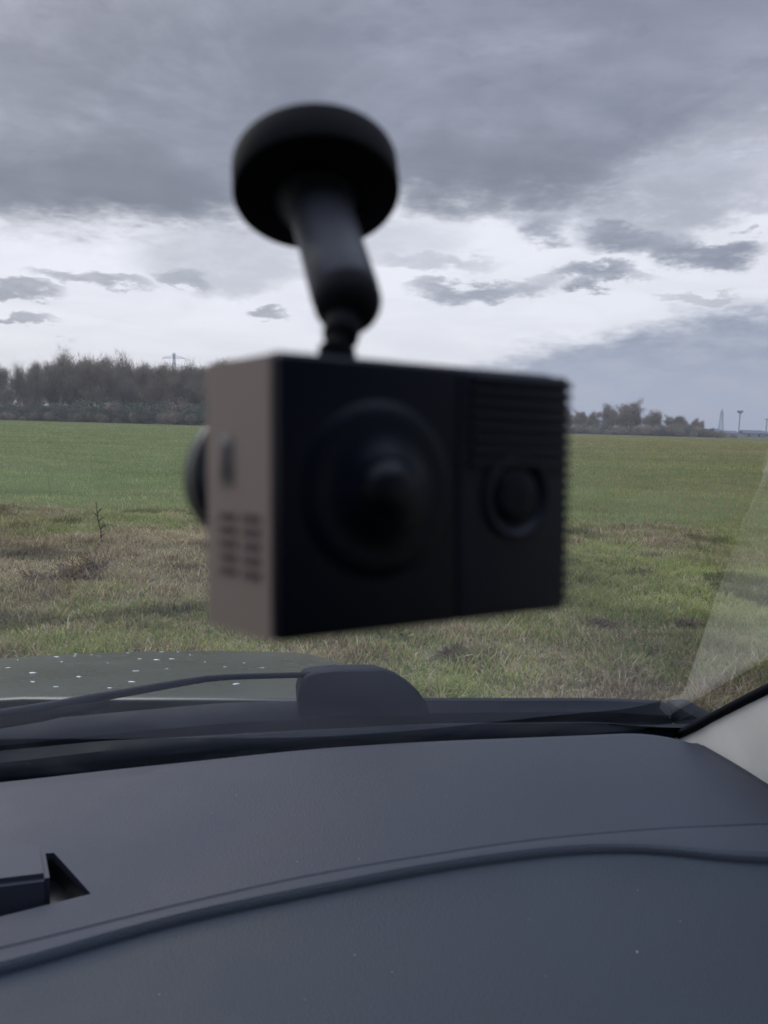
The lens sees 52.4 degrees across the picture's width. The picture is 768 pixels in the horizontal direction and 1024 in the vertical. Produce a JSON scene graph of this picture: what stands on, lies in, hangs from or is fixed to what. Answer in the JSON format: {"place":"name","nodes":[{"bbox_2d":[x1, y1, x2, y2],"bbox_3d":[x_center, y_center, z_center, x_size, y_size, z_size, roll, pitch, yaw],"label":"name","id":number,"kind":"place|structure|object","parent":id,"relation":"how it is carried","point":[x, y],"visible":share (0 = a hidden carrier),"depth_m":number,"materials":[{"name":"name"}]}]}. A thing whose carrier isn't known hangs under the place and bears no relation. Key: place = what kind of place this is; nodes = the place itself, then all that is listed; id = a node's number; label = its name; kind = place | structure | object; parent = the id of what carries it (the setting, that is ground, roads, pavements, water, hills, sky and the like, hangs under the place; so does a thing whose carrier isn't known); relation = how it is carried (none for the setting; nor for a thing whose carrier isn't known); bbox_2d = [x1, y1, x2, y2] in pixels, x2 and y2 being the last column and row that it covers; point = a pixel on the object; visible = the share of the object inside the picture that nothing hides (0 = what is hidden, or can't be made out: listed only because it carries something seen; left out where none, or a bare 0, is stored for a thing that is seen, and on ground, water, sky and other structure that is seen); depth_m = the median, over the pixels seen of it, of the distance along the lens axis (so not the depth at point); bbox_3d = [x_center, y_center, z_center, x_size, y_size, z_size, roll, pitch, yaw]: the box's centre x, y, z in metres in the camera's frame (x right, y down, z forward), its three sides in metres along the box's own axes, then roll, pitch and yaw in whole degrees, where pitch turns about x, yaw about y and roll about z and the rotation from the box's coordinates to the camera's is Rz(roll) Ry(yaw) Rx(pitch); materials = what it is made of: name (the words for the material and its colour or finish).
{"place":"outdoors","nodes":[
{"label":"outdoors","id":0,"kind":"place"},
{"bbox_2d":[0,500,767,723],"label":"verge grass","id":1,"kind":"structure","parent":0,"point":[733,616],"depth_m":5.26,"materials":[{"name":"green plant"}]},
{"bbox_2d":[0,420,767,708],"bbox_3d":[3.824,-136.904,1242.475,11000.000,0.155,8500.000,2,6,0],"label":"ground","id":2,"kind":"structure","parent":0,"point":[577,501],"depth_m":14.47,"materials":[{"name":"green plant"}]},
{"bbox_2d":[0,406,8,413],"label":"hedge shrub","id":3,"kind":"object","parent":2,"relation":"on","point":[2,409],"visible":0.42,"depth_m":176.39,"materials":[{"name":"green plant"}]},
{"bbox_2d":[0,361,12,405],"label":"bare tree","id":4,"kind":"object","parent":2,"relation":"on","point":[3,375],"visible":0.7,"depth_m":196.66,"materials":[{"name":"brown plant"}]},
{"bbox_2d":[0,363,15,401],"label":"bare tree","id":5,"kind":"object","parent":2,"relation":"on","point":[7,382],"visible":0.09,"depth_m":211.57,"materials":[{"name":"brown plant"}]},
{"bbox_2d":[1,410,20,420],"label":"hedge shrub","id":6,"kind":"object","parent":2,"relation":"on","point":[17,414],"visible":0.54,"depth_m":174.48,"materials":[{"name":"green plant"}]},
{"bbox_2d":[0,403,23,414],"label":"hedge shrub","id":7,"kind":"object","parent":2,"relation":"on","point":[4,406],"visible":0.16,"depth_m":180.28,"materials":[{"name":"green plant"}]},
{"bbox_2d":[0,412,25,420],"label":"hedge shrub","id":8,"kind":"object","parent":2,"relation":"on","point":[5,418],"visible":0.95,"depth_m":172.42,"materials":[{"name":"green plant"}]},
{"bbox_2d":[4,361,28,403],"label":"bare tree","id":9,"kind":"object","parent":2,"relation":"on","point":[15,382],"visible":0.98,"depth_m":183.18,"materials":[{"name":"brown plant"}]},
{"bbox_2d":[11,365,27,404],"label":"bare tree","id":10,"kind":"object","parent":2,"relation":"on","point":[18,388],"visible":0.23,"depth_m":198.01,"materials":[{"name":"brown plant"}]},
{"bbox_2d":[16,362,39,404],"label":"bare tree","id":11,"kind":"object","parent":2,"relation":"on","point":[24,395],"visible":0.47,"depth_m":195.28,"materials":[{"name":"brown plant"}]},
{"bbox_2d":[0,400,55,419],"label":"hedge shrub","id":12,"kind":"object","parent":2,"relation":"on","point":[35,405],"visible":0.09,"depth_m":181.91,"materials":[{"name":"green plant"}]},
{"bbox_2d":[9,404,56,420],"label":"hedge shrub","id":13,"kind":"object","parent":2,"relation":"on","point":[43,409],"visible":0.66,"depth_m":174.56,"materials":[{"name":"green plant"}]},
{"bbox_2d":[2,410,72,420],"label":"hedge shrub","id":14,"kind":"object","parent":2,"relation":"on","point":[32,416],"visible":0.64,"depth_m":173.97,"materials":[{"name":"green plant"}]},
{"bbox_2d":[25,361,50,405],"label":"bare tree","id":15,"kind":"object","parent":2,"relation":"on","point":[36,381],"visible":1,"depth_m":181.32,"materials":[{"name":"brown plant"}]},
{"bbox_2d":[22,359,53,405],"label":"bare tree","id":16,"kind":"object","parent":2,"relation":"on","point":[44,370],"visible":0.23,"depth_m":196.66,"materials":[{"name":"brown plant"}]},
{"bbox_2d":[19,399,70,418],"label":"hedge shrub","id":17,"kind":"object","parent":2,"relation":"on","point":[47,405],"visible":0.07,"depth_m":182.13,"materials":[{"name":"green plant"}]},
{"bbox_2d":[25,343,80,405],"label":"bare tree","id":18,"kind":"object","parent":2,"relation":"on","point":[48,391],"visible":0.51,"depth_m":188.33,"materials":[{"name":"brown plant"}]},
{"bbox_2d":[37,404,68,413],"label":"hedge shrub","id":19,"kind":"object","parent":2,"relation":"on","point":[56,407],"visible":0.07,"depth_m":179.64,"materials":[{"name":"green plant"}]},
{"bbox_2d":[15,562,108,587],"bbox_3d":[-2.465,0.488,5.991,0.645,0.198,0.525,-2,7,-30],"label":"dead weed clump","id":20,"kind":"object","parent":2,"relation":"on","point":[62,573],"visible":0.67,"depth_m":5.96,"materials":[{"name":"brown plant"}]},
{"bbox_2d":[50,355,80,404],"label":"bare tree","id":21,"kind":"object","parent":2,"relation":"on","point":[64,382],"visible":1,"depth_m":181.38,"materials":[{"name":"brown plant"}]},
{"bbox_2d":[20,399,114,416],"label":"hedge shrub","id":22,"kind":"object","parent":2,"relation":"on","point":[23,404],"visible":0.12,"depth_m":181.86,"materials":[{"name":"green plant"}]},
{"bbox_2d":[64,351,87,404],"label":"bare tree","id":23,"kind":"object","parent":2,"relation":"on","point":[79,369],"visible":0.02,"depth_m":202.92,"materials":[{"name":"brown plant"}]},
{"bbox_2d":[49,404,104,421],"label":"hedge shrub","id":24,"kind":"object","parent":2,"relation":"on","point":[64,414],"visible":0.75,"depth_m":173.33,"materials":[{"name":"green plant"}]},
{"bbox_2d":[60,357,93,404],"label":"bare tree","id":25,"kind":"object","parent":2,"relation":"on","point":[75,369],"visible":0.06,"depth_m":192.07,"materials":[{"name":"brown plant"}]},
{"bbox_2d":[44,411,120,422],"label":"hedge shrub","id":26,"kind":"object","parent":2,"relation":"on","point":[101,417],"visible":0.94,"depth_m":172.32,"materials":[{"name":"green plant"}]},
{"bbox_2d":[61,351,113,406],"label":"bare tree","id":27,"kind":"object","parent":2,"relation":"on","point":[76,392],"visible":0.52,"depth_m":187.73,"materials":[{"name":"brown plant"}]},
{"bbox_2d":[56,538,122,574],"bbox_3d":[-2.342,0.379,6.261,0.399,0.345,0.494,4,7,19],"label":"dead weed clump","id":28,"kind":"object","parent":2,"relation":"on","point":[93,564],"visible":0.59,"depth_m":6.23,"materials":[{"name":"brown plant"}]},
{"bbox_2d":[69,354,114,408],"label":"bare tree","id":29,"kind":"object","parent":2,"relation":"on","point":[95,377],"visible":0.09,"depth_m":191.46,"materials":[{"name":"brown plant"}]},
{"bbox_2d":[81,410,116,422],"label":"hedge shrub","id":30,"kind":"object","parent":2,"relation":"on","point":[97,416],"visible":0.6,"depth_m":173.03,"materials":[{"name":"green plant"}]},
{"bbox_2d":[94,504,104,540],"bbox_3d":[-2.882,0.109,7.905,0.128,0.420,0.019,2,6,0],"label":"weed stalk","id":31,"kind":"object","parent":2,"relation":"on","point":[101,535],"visible":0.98,"depth_m":7.90,"materials":[{"name":"brown plant"}]},
{"bbox_2d":[75,354,127,407],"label":"bare tree","id":32,"kind":"object","parent":2,"relation":"on","point":[98,391],"visible":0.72,"depth_m":185.87,"materials":[{"name":"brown plant"}]},
{"bbox_2d":[67,396,135,420],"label":"hedge shrub","id":33,"kind":"object","parent":2,"relation":"on","point":[103,402],"visible":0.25,"depth_m":178.44,"materials":[{"name":"green plant"}]},
{"bbox_2d":[94,355,118,381],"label":"bare tree","id":34,"kind":"object","parent":2,"relation":"on","point":[105,363],"visible":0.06,"depth_m":193.46,"materials":[{"name":"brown plant"}]},
{"bbox_2d":[88,349,140,400],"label":"bare tree","id":35,"kind":"object","parent":2,"relation":"on","point":[127,368],"visible":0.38,"depth_m":187.41,"materials":[{"name":"brown plant"}]},
{"bbox_2d":[85,410,161,423],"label":"hedge shrub","id":36,"kind":"object","parent":2,"relation":"on","point":[108,421],"visible":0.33,"depth_m":173.09,"materials":[{"name":"green plant"}]},
{"bbox_2d":[95,405,152,423],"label":"hedge shrub","id":37,"kind":"object","parent":2,"relation":"on","point":[142,411],"visible":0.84,"depth_m":173.38,"materials":[{"name":"green plant"}]},
{"bbox_2d":[111,363,137,404],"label":"bare tree","id":38,"kind":"object","parent":2,"relation":"on","point":[120,384],"visible":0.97,"depth_m":183.34,"materials":[{"name":"brown plant"}]},
{"bbox_2d":[108,364,144,405],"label":"bare tree","id":39,"kind":"object","parent":2,"relation":"on","point":[132,399],"visible":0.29,"depth_m":191.12,"materials":[{"name":"brown plant"}]},
{"bbox_2d":[124,362,159,402],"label":"bare tree","id":40,"kind":"object","parent":2,"relation":"on","point":[141,374],"visible":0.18,"depth_m":195.50,"materials":[{"name":"brown plant"}]},
{"bbox_2d":[126,411,161,423],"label":"hedge shrub","id":41,"kind":"object","parent":2,"relation":"on","point":[151,419],"visible":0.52,"depth_m":175.71,"materials":[{"name":"green plant"}]},
{"bbox_2d":[135,362,155,398],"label":"bare tree","id":42,"kind":"object","parent":2,"relation":"on","point":[146,379],"visible":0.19,"depth_m":196.22,"materials":[{"name":"brown plant"}]},
{"bbox_2d":[125,361,171,408],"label":"bare tree","id":43,"kind":"object","parent":2,"relation":"on","point":[151,388],"visible":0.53,"depth_m":186.31,"materials":[{"name":"brown plant"}]},
{"bbox_2d":[121,398,180,423],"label":"hedge shrub","id":44,"kind":"object","parent":2,"relation":"on","point":[161,405],"visible":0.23,"depth_m":179.97,"materials":[{"name":"green plant"}]},
{"bbox_2d":[102,396,205,417],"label":"hedge shrub","id":45,"kind":"object","parent":2,"relation":"on","point":[117,406],"visible":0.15,"depth_m":178.01,"materials":[{"name":"green plant"}]},
{"bbox_2d":[135,362,178,406],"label":"bare tree","id":46,"kind":"object","parent":2,"relation":"on","point":[167,383],"visible":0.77,"depth_m":185.81,"materials":[{"name":"brown plant"}]},
{"bbox_2d":[137,404,193,424],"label":"hedge shrub","id":47,"kind":"object","parent":2,"relation":"on","point":[165,410],"visible":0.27,"depth_m":176.12,"materials":[{"name":"green plant"}]},
{"bbox_2d":[128,410,206,424],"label":"hedge shrub","id":48,"kind":"object","parent":2,"relation":"on","point":[164,419],"visible":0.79,"depth_m":172.69,"materials":[{"name":"green plant"}]},
{"bbox_2d":[157,353,186,404],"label":"power pylon","id":49,"kind":"object","parent":2,"relation":"on","point":[174,359],"visible":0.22,"depth_m":512.32,"materials":[{"name":"silver metal"}]},
{"bbox_2d":[157,360,194,403],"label":"bare tree","id":50,"kind":"object","parent":2,"relation":"on","point":[178,393],"visible":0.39,"depth_m":190.85,"materials":[{"name":"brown plant"}]},
{"bbox_2d":[168,365,189,406],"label":"bare tree","id":51,"kind":"object","parent":2,"relation":"on","point":[177,378],"visible":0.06,"depth_m":195.82,"materials":[{"name":"brown plant"}]},
{"bbox_2d":[168,412,206,425],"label":"hedge shrub","id":52,"kind":"object","parent":2,"relation":"on","point":[170,417],"visible":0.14,"depth_m":171.28,"materials":[{"name":"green plant"}]},
{"bbox_2d":[172,410,206,424],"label":"hedge shrub","id":53,"kind":"object","parent":2,"relation":"on","point":[197,419],"visible":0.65,"depth_m":172.33,"materials":[{"name":"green plant"}]},
{"bbox_2d":[176,400,206,423],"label":"hedge shrub","id":54,"kind":"object","parent":2,"relation":"on","point":[195,407],"visible":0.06,"depth_m":178.34,"materials":[{"name":"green plant"}]},
{"bbox_2d":[179,366,204,405],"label":"bare tree","id":55,"kind":"object","parent":2,"relation":"on","point":[189,390],"visible":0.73,"depth_m":187.56,"materials":[{"name":"brown plant"}]},
{"bbox_2d":[178,365,205,404],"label":"bare tree","id":56,"kind":"object","parent":2,"relation":"on","point":[203,373],"visible":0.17,"depth_m":193.65,"materials":[{"name":"brown plant"}]},
{"bbox_2d":[180,363,204,406],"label":"bare tree","id":57,"kind":"object","parent":2,"relation":"on","point":[197,401],"visible":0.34,"depth_m":190.00,"materials":[{"name":"brown plant"}]},
{"bbox_2d":[180,404,206,425],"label":"hedge shrub","id":58,"kind":"object","parent":2,"relation":"on","point":[199,412],"visible":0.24,"depth_m":172.04,"materials":[{"name":"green plant"}]},
{"bbox_2d":[187,356,230,403],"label":"bare tree","id":59,"kind":"object","parent":2,"relation":"on","point":[201,391],"visible":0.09,"depth_m":182.87,"materials":[{"name":"brown plant"}]},
{"bbox_2d":[0,651,767,1023],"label":"car","id":60,"kind":"object","parent":2,"relation":"on","point":[482,861],"visible":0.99,"depth_m":0.56,"materials":[{"name":"plastic"}]},
{"bbox_2d":[184,102,572,641],"bbox_3d":[-0.006,-0.028,0.142,0.062,0.090,0.061,-2,4,-31],"label":"dash camera","id":61,"kind":"object","parent":60,"relation":"attached to","point":[335,486],"visible":1,"depth_m":0.12,"materials":[{"name":"black plastic"}]},
{"bbox_2d":[436,640,469,656],"bbox_3d":[0.399,0.787,4.468,0.239,0.119,0.158,0,7,-16],"label":"weed patch","id":62,"kind":"object","parent":2,"relation":"on","point":[445,651],"visible":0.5,"depth_m":4.46,"materials":[{"name":"plant"}]},
{"bbox_2d":[566,412,575,424],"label":"bare tree","id":63,"kind":"object","parent":2,"relation":"on","point":[572,422],"visible":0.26,"depth_m":336.46,"materials":[{"name":"brown plant"}]},
{"bbox_2d":[573,412,587,425],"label":"bare tree","id":64,"kind":"object","parent":2,"relation":"on","point":[582,418],"visible":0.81,"depth_m":339.45,"materials":[{"name":"brown plant"}]},
{"bbox_2d":[568,424,610,434],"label":"hedge shrub","id":65,"kind":"object","parent":2,"relation":"on","point":[574,430],"visible":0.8,"depth_m":318.62,"materials":[{"name":"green plant"}]},
{"bbox_2d":[581,411,600,427],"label":"bare tree","id":66,"kind":"object","parent":2,"relation":"on","point":[591,420],"visible":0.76,"depth_m":337.14,"materials":[{"name":"brown plant"}]},
{"bbox_2d":[575,423,611,433],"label":"hedge shrub","id":67,"kind":"object","parent":2,"relation":"on","point":[598,426],"visible":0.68,"depth_m":320.69,"materials":[{"name":"brown plant"}]},
{"bbox_2d":[579,614,620,628],"bbox_3d":[1.480,0.759,5.362,0.279,0.116,0.180,3,7,15],"label":"weed patch","id":68,"kind":"object","parent":2,"relation":"on","point":[604,623],"visible":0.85,"depth_m":5.33,"materials":[{"name":"plant"}]},
{"bbox_2d":[594,411,606,427],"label":"bare tree","id":69,"kind":"object","parent":2,"relation":"on","point":[603,417],"visible":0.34,"depth_m":348.90,"materials":[{"name":"brown plant"}]},
{"bbox_2d":[600,402,616,424],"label":"bare tree","id":70,"kind":"object","parent":2,"relation":"on","point":[606,408],"visible":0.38,"depth_m":345.70,"materials":[{"name":"brown plant"}]},
{"bbox_2d":[602,409,617,428],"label":"bare tree","id":71,"kind":"object","parent":2,"relation":"on","point":[613,415],"visible":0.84,"depth_m":331.85,"materials":[{"name":"brown plant"}]},
{"bbox_2d":[598,429,624,434],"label":"hedge shrub","id":72,"kind":"object","parent":2,"relation":"on","point":[612,432],"visible":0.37,"depth_m":323.25,"materials":[{"name":"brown plant"}]},
{"bbox_2d":[599,424,637,434],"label":"hedge shrub","id":73,"kind":"object","parent":2,"relation":"on","point":[619,430],"visible":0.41,"depth_m":322.45,"materials":[{"name":"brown plant"}]},
{"bbox_2d":[613,403,641,434],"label":"bare tree","id":74,"kind":"object","parent":2,"relation":"on","point":[632,423],"visible":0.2,"depth_m":345.90,"materials":[{"name":"brown plant"}]},
{"bbox_2d":[613,397,646,426],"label":"bare tree","id":75,"kind":"object","parent":2,"relation":"on","point":[627,416],"visible":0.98,"depth_m":326.31,"materials":[{"name":"brown plant"}]},
{"bbox_2d":[632,406,647,425],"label":"bare tree","id":76,"kind":"object","parent":2,"relation":"on","point":[638,421],"visible":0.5,"depth_m":332.36,"materials":[{"name":"brown plant"}]},
{"bbox_2d":[624,565,656,574],"bbox_3d":[2.355,0.547,7.198,0.295,0.142,0.200,5,7,28],"label":"weed patch","id":77,"kind":"object","parent":2,"relation":"on","point":[640,569],"visible":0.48,"depth_m":7.19,"materials":[{"name":"plant"}]},
{"bbox_2d":[629,425,662,435],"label":"hedge shrub","id":78,"kind":"object","parent":2,"relation":"on","point":[641,431],"visible":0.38,"depth_m":322.55,"materials":[{"name":"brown plant"}]},
{"bbox_2d":[613,423,687,436],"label":"hedge shrub","id":79,"kind":"object","parent":2,"relation":"on","point":[621,429],"visible":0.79,"depth_m":319.08,"materials":[{"name":"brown plant"}]},
{"bbox_2d":[643,408,657,425],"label":"bare tree","id":80,"kind":"object","parent":2,"relation":"on","point":[653,413],"visible":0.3,"depth_m":347.96,"materials":[{"name":"brown plant"}]},
{"bbox_2d":[641,409,663,426],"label":"bare tree","id":81,"kind":"object","parent":2,"relation":"on","point":[655,419],"visible":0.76,"depth_m":340.04,"materials":[{"name":"brown plant"}]},
{"bbox_2d":[622,424,696,436],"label":"hedge shrub","id":82,"kind":"object","parent":2,"relation":"on","point":[657,428],"visible":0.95,"depth_m":318.14,"materials":[{"name":"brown plant"}]},
{"bbox_2d":[662,414,679,427],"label":"bare tree","id":83,"kind":"object","parent":2,"relation":"on","point":[666,421],"visible":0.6,"depth_m":340.65,"materials":[{"name":"brown plant"}]},
{"bbox_2d":[656,424,695,436],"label":"hedge shrub","id":84,"kind":"object","parent":2,"relation":"on","point":[684,429],"visible":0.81,"depth_m":318.70,"materials":[{"name":"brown plant"}]},
{"bbox_2d":[641,422,710,436],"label":"hedge shrub","id":85,"kind":"object","parent":2,"relation":"on","point":[648,430],"visible":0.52,"depth_m":319.17,"materials":[{"name":"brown plant"}]},
{"bbox_2d":[674,415,688,427],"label":"bare tree","id":86,"kind":"object","parent":2,"relation":"on","point":[681,420],"visible":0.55,"depth_m":346.60,"materials":[{"name":"brown plant"}]},
{"bbox_2d":[673,615,706,628],"bbox_3d":[2.118,0.778,5.406,0.245,0.121,0.179,2,6,0],"label":"weed patch","id":87,"kind":"object","parent":2,"relation":"on","point":[689,622],"visible":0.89,"depth_m":5.40,"materials":[{"name":"plant"}]},
{"bbox_2d":[690,418,702,428],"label":"bare tree","id":88,"kind":"object","parent":2,"relation":"on","point":[695,423],"visible":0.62,"depth_m":342.98,"materials":[{"name":"brown plant"}]},
{"bbox_2d":[687,427,716,436],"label":"hedge shrub","id":89,"kind":"object","parent":2,"relation":"on","point":[706,432],"visible":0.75,"depth_m":320.82,"materials":[{"name":"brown plant"}]},
{"bbox_2d":[688,427,737,437],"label":"hedge shrub","id":90,"kind":"object","parent":2,"relation":"on","point":[718,434],"visible":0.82,"depth_m":320.17,"materials":[{"name":"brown plant"}]},
{"bbox_2d":[718,409,723,429],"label":"lattice mast","id":91,"kind":"object","parent":2,"relation":"on","point":[721,413],"visible":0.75,"depth_m":495.22,"materials":[{"name":"silver metal"}]},
{"bbox_2d":[737,410,743,431],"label":"floodlight mast","id":92,"kind":"object","parent":2,"relation":"on","point":[740,411],"visible":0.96,"depth_m":495.29,"materials":[{"name":"silver metal"}]},
{"bbox_2d":[0,0,767,431],"label":"sky","id":93,"kind":"structure","parent":0,"point":[583,199],"materials":[{"name":"grey"}]},
{"bbox_2d":[721,430,738,436],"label":"distant house","id":94,"kind":"structure","parent":0,"point":[729,433],"depth_m":433.93,"materials":[{"name":"grey"}]},
{"bbox_2d":[738,430,765,437],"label":"distant house","id":95,"kind":"structure","parent":0,"point":[751,433],"depth_m":433.96,"materials":[{"name":"grey"}]}
]}

